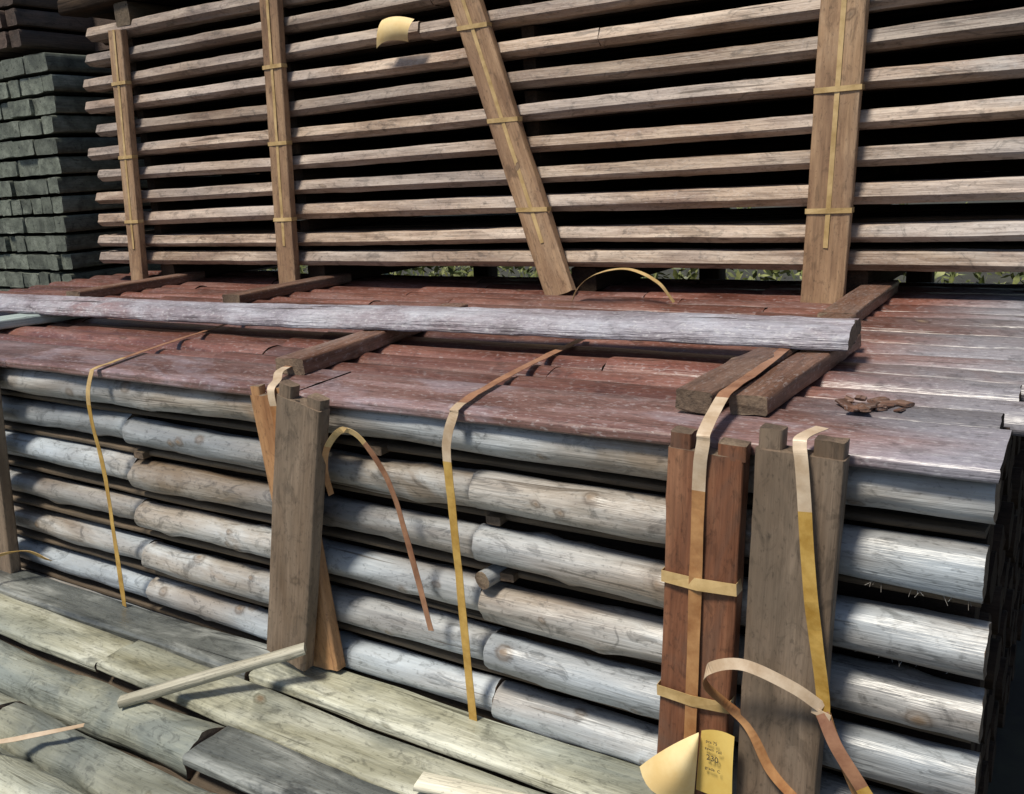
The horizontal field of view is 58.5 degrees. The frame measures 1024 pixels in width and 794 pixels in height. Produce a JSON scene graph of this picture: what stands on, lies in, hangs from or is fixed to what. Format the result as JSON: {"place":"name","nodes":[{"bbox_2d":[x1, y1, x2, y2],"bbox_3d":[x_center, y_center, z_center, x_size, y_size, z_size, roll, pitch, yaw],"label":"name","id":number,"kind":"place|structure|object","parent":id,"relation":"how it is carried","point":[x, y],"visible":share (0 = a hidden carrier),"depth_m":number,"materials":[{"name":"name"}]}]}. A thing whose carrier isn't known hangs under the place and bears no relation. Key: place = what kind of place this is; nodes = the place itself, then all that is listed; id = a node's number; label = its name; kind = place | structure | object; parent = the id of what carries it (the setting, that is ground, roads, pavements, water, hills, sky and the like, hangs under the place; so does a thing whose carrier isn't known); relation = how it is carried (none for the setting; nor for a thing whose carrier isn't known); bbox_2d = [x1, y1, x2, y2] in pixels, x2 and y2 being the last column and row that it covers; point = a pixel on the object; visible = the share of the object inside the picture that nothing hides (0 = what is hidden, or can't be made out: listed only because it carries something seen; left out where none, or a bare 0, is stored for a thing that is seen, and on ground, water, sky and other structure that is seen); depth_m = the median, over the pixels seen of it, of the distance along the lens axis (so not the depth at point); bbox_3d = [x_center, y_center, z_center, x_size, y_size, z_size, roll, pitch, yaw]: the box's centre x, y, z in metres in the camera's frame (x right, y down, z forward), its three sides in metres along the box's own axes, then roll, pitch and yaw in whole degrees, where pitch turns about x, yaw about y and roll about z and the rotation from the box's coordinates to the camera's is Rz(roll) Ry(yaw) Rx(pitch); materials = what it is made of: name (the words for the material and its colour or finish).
{"place":"outdoors","nodes":[
{"label":"outdoors","id":0,"kind":"place"},
{"bbox_2d":[266,171,1023,793],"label":"ground","id":1,"kind":"structure","parent":0,"point":[1008,771],"depth_m":2.76,"materials":[{"name":"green plant"}]},
{"bbox_2d":[0,52,220,290],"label":"squared timber stack","id":2,"kind":"object","parent":1,"relation":"on","point":[48,124],"visible":0.27,"depth_m":5.01,"materials":[{"name":"grey wood"}]},
{"bbox_2d":[0,17,277,270],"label":"squared timber stack","id":3,"kind":"object","parent":1,"relation":"on","point":[100,47],"visible":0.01,"depth_m":5.54,"materials":[{"name":"black wood"}]},
{"bbox_2d":[0,0,99,61],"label":"squared timber stack","id":4,"kind":"object","parent":3,"relation":"on","point":[28,27],"visible":0.34,"depth_m":5.00,"materials":[{"name":"grey wood"}]},
{"bbox_2d":[0,569,655,793],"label":"foreground timber stack","id":5,"kind":"object","parent":1,"relation":"on","point":[71,655],"visible":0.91,"depth_m":1.97,"materials":[{"name":"grey wood"}]},
{"bbox_2d":[0,387,20,573],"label":"wooden batten","id":6,"kind":"object","parent":5,"relation":"on","point":[10,563],"visible":0.91,"depth_m":2.78,"materials":[{"name":"brown wood"}]},
{"bbox_2d":[0,550,51,560],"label":"strapping band","id":7,"kind":"object","parent":5,"relation":"attached to","point":[31,552],"visible":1,"depth_m":2.73,"materials":[{"name":"beige plastic"}]},
{"bbox_2d":[0,723,84,743],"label":"strapping band","id":8,"kind":"object","parent":5,"relation":"attached to","point":[28,736],"visible":1,"depth_m":1.92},
{"bbox_2d":[117,643,306,708],"bbox_3d":[-0.672,0.627,2.059,0.417,0.088,0.030,-6,14,-8],"label":"loose stick","id":9,"kind":"object","parent":5,"relation":"on","point":[207,676],"visible":1,"depth_m":2.05,"materials":[{"name":"beige wood"}]},
{"bbox_2d":[250,384,345,670],"bbox_3d":[-0.492,0.307,2.104,0.176,0.688,0.033,6,17,32],"label":"wooden batten","id":10,"kind":"object","parent":5,"relation":"on","point":[328,653],"visible":0.4,"depth_m":2.10,"materials":[{"name":"brown wood"}]},
{"bbox_2d":[267,380,329,670],"bbox_3d":[-0.484,0.299,2.046,0.271,0.696,0.039,6,17,32],"label":"wooden batten","id":11,"kind":"object","parent":5,"relation":"on","point":[301,430],"visible":0.97,"depth_m":2.01,"materials":[{"name":"brown wood"}]},
{"bbox_2d":[322,427,433,630],"bbox_3d":[-0.295,0.274,1.924,0.262,0.438,0.039,6,17,34],"label":"strapping band","id":12,"kind":"object","parent":11,"relation":"attached to","point":[334,435],"visible":1,"depth_m":1.89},
{"bbox_2d":[413,771,526,793],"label":"loose stick","id":13,"kind":"object","parent":5,"relation":"on","point":[428,783],"visible":1,"depth_m":1.69,"materials":[{"name":"beige wood"}]},
{"bbox_2d":[0,271,1023,793],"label":"half round rail stack","id":14,"kind":"object","parent":1,"relation":"on","point":[560,463],"visible":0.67,"depth_m":1.95,"materials":[{"name":"wood"}]},
{"bbox_2d":[0,313,84,329],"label":"wooden spacer","id":15,"kind":"object","parent":14,"relation":"on","point":[15,320],"visible":0.4,"depth_m":3.23,"materials":[{"name":"grey wood"}]},
{"bbox_2d":[108,29,148,280],"bbox_3d":[-1.821,-1.118,4.347,0.204,1.174,0.048,6,17,32],"label":"wooden batten","id":16,"kind":"object","parent":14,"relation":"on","point":[138,262],"visible":0.91,"depth_m":4.32,"materials":[{"name":"brown wood"}]},
{"bbox_2d":[111,30,143,248],"bbox_3d":[-1.827,-1.201,4.319,0.164,0.992,0.042,6,17,32],"label":"strapping band","id":17,"kind":"object","parent":16,"relation":"attached to","point":[118,83],"visible":1,"depth_m":4.31,"materials":[{"name":"plastic"}]},
{"bbox_2d":[66,271,205,296],"bbox_3d":[-1.724,-0.520,4.237,0.094,0.043,0.704,5,16,29],"label":"wooden spacer","id":18,"kind":"object","parent":14,"relation":"on","point":[134,285],"visible":0.87,"depth_m":4.18,"materials":[{"name":"brown wood"}]},
{"bbox_2d":[86,324,227,606],"bbox_3d":[-0.975,0.158,2.813,0.064,0.695,0.806,1,15,17],"label":"strapping band","id":19,"kind":"object","parent":14,"relation":"attached to","point":[106,484],"visible":0.94,"depth_m":2.47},
{"bbox_2d":[267,366,291,433],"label":"strapping band","id":20,"kind":"object","parent":14,"relation":"attached to","point":[276,380],"visible":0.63,"depth_m":2.02,"materials":[{"name":"beige plastic"}]},
{"bbox_2d":[259,0,300,283],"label":"wooden batten","id":21,"kind":"object","parent":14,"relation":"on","point":[288,262],"visible":0.95,"depth_m":3.78,"materials":[{"name":"brown wood"}]},
{"bbox_2d":[262,0,296,245],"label":"strapping band","id":22,"kind":"object","parent":21,"relation":"attached to","point":[271,66],"visible":0.96,"depth_m":3.77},
{"bbox_2d":[222,273,351,302],"bbox_3d":[-0.906,-0.448,3.754,0.094,0.045,0.654,5,16,30],"label":"wooden spacer","id":23,"kind":"object","parent":14,"relation":"on","point":[275,290],"visible":0.94,"depth_m":3.68,"materials":[{"name":"brown wood"}]},
{"bbox_2d":[275,303,467,374],"bbox_3d":[-0.350,-0.173,2.529,0.092,0.045,0.829,3,16,25],"label":"wooden spacer","id":24,"kind":"object","parent":14,"relation":"on","point":[308,360],"visible":0.6,"depth_m":2.30,"materials":[{"name":"brown wood"}]},
{"bbox_2d":[0,293,860,350],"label":"loose half round slab","id":25,"kind":"structure","parent":14,"relation":"on","point":[811,333],"depth_m":2.31,"materials":[{"name":"grey wood"}]},
{"bbox_2d":[449,0,575,294],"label":"wooden batten","id":26,"kind":"object","parent":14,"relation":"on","point":[551,266],"visible":0.95,"depth_m":3.20,"materials":[{"name":"brown wood"}]},
{"bbox_2d":[457,0,550,243],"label":"strapping band","id":27,"kind":"object","parent":26,"relation":"attached to","point":[502,120],"visible":0.96,"depth_m":3.19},
{"bbox_2d":[442,339,584,720],"bbox_3d":[0.057,0.276,2.136,0.042,0.716,0.702,4,16,27],"label":"strapping band","id":28,"kind":"object","parent":14,"relation":"attached to","point":[455,408],"visible":0.98,"depth_m":1.85,"materials":[{"name":"yellow plastic"}]},
{"bbox_2d":[572,268,674,302],"bbox_3d":[0.350,-0.363,2.970,0.373,0.114,0.035,6,17,34],"label":"strapping band","id":29,"kind":"object","parent":14,"relation":"attached to","point":[660,284],"visible":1,"depth_m":2.91,"materials":[{"name":"beige plastic"}]},
{"bbox_2d":[657,425,750,793],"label":"wooden batten","id":30,"kind":"object","parent":14,"relation":"attached to","point":[727,483],"visible":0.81,"depth_m":1.52,"materials":[{"name":"brown wood"}]},
{"bbox_2d":[640,730,733,793],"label":"paper label","id":31,"kind":"object","parent":30,"relation":"attached to","point":[671,769],"visible":1,"depth_m":1.56,"materials":[{"name":"yellow paper"}]},
{"bbox_2d":[657,680,733,713],"bbox_3d":[0.319,0.524,1.598,0.133,0.022,0.031,6,17,32],"label":"strapping band","id":32,"kind":"object","parent":30,"relation":"attached to","point":[690,700],"visible":0.79,"depth_m":1.59,"materials":[{"name":"yellow plastic"}]},
{"bbox_2d":[661,567,741,596],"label":"strapping band","id":33,"kind":"object","parent":30,"relation":"attached to","point":[711,586],"visible":0.92,"depth_m":1.52,"materials":[{"name":"yellow plastic"}]},
{"bbox_2d":[684,348,789,738],"bbox_3d":[0.486,0.312,1.820,0.060,0.751,0.672,6,17,32],"label":"strapping band","id":34,"kind":"object","parent":14,"relation":"attached to","point":[708,422],"visible":0.86,"depth_m":1.53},
{"bbox_2d":[675,312,856,413],"bbox_3d":[0.574,-0.093,1.959,0.076,0.048,0.864,7,17,35],"label":"wooden spacer","id":35,"kind":"object","parent":14,"relation":"on","point":[698,394],"visible":0.38,"depth_m":1.71,"materials":[{"name":"brown wood"}]},
{"bbox_2d":[736,423,849,793],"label":"wooden batten","id":36,"kind":"object","parent":14,"relation":"attached to","point":[784,724],"visible":0.94,"depth_m":1.45,"materials":[{"name":"brown wood"}]},
{"bbox_2d":[703,658,824,793],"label":"strapping band","id":37,"kind":"object","parent":36,"relation":"attached to","point":[812,700],"visible":1,"depth_m":1.47,"materials":[{"name":"beige plastic"}]},
{"bbox_2d":[811,708,830,720],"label":"strapping band","id":38,"kind":"object","parent":37,"relation":"attached to","point":[818,712],"visible":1,"depth_m":1.43,"materials":[{"name":"beige plastic"}]},
{"bbox_2d":[793,426,829,717],"bbox_3d":[0.466,0.275,1.434,0.060,0.453,0.106,-1,14,11],"label":"strapping band","id":39,"kind":"object","parent":36,"relation":"attached to","point":[806,540],"visible":1,"depth_m":1.39,"materials":[{"name":"yellow plastic"}]},
{"bbox_2d":[830,713,856,793],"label":"strapping band","id":40,"kind":"object","parent":36,"relation":"attached to","point":[852,789],"visible":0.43,"depth_m":1.45,"materials":[{"name":"brown plastic"}]},
{"bbox_2d":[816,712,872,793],"bbox_3d":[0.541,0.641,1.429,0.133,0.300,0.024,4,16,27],"label":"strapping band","id":41,"kind":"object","parent":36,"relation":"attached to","point":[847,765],"visible":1,"depth_m":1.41,"materials":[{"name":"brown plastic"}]},
{"bbox_2d":[729,333,860,415],"bbox_3d":[0.588,-0.059,1.843,0.077,0.042,0.633,6,17,34],"label":"wooden spacer","id":42,"kind":"object","parent":14,"relation":"on","point":[773,389],"visible":0.87,"depth_m":1.70,"materials":[{"name":"brown wood"}]},
{"bbox_2d":[800,0,869,303],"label":"wooden batten","id":43,"kind":"object","parent":14,"relation":"on","point":[824,276],"visible":0.85,"depth_m":2.64,"materials":[{"name":"brown wood"}]},
{"bbox_2d":[805,0,864,247],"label":"strapping band","id":44,"kind":"object","parent":43,"relation":"attached to","point":[837,88],"visible":0.98,"depth_m":2.62,"materials":[{"name":"plastic"}]},
{"bbox_2d":[817,280,898,319],"bbox_3d":[0.991,-0.270,2.588,0.102,0.045,0.654,6,17,32],"label":"wooden spacer","id":45,"kind":"object","parent":14,"relation":"on","point":[861,302],"visible":0.85,"depth_m":2.54,"materials":[{"name":"brown wood"}]},
{"bbox_2d":[57,0,1023,293],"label":"board stack","id":46,"kind":"object","parent":1,"relation":"on","point":[665,134],"visible":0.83,"depth_m":3.35,"materials":[{"name":"brown wood"}]},
{"bbox_2d":[376,16,413,46],"bbox_3d":[-0.438,-1.339,3.342,0.195,0.096,0.030,7,17,35],"label":"paper label","id":47,"kind":"object","parent":46,"relation":"attached to","point":[393,28],"visible":1,"depth_m":3.33,"materials":[{"name":"yellow paper"}]},
{"bbox_2d":[259,202,1023,283],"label":"bramble hedge","id":48,"kind":"object","parent":1,"relation":"on","point":[451,270],"visible":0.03,"depth_m":6.67,"materials":[{"name":"green plant"}]}
]}

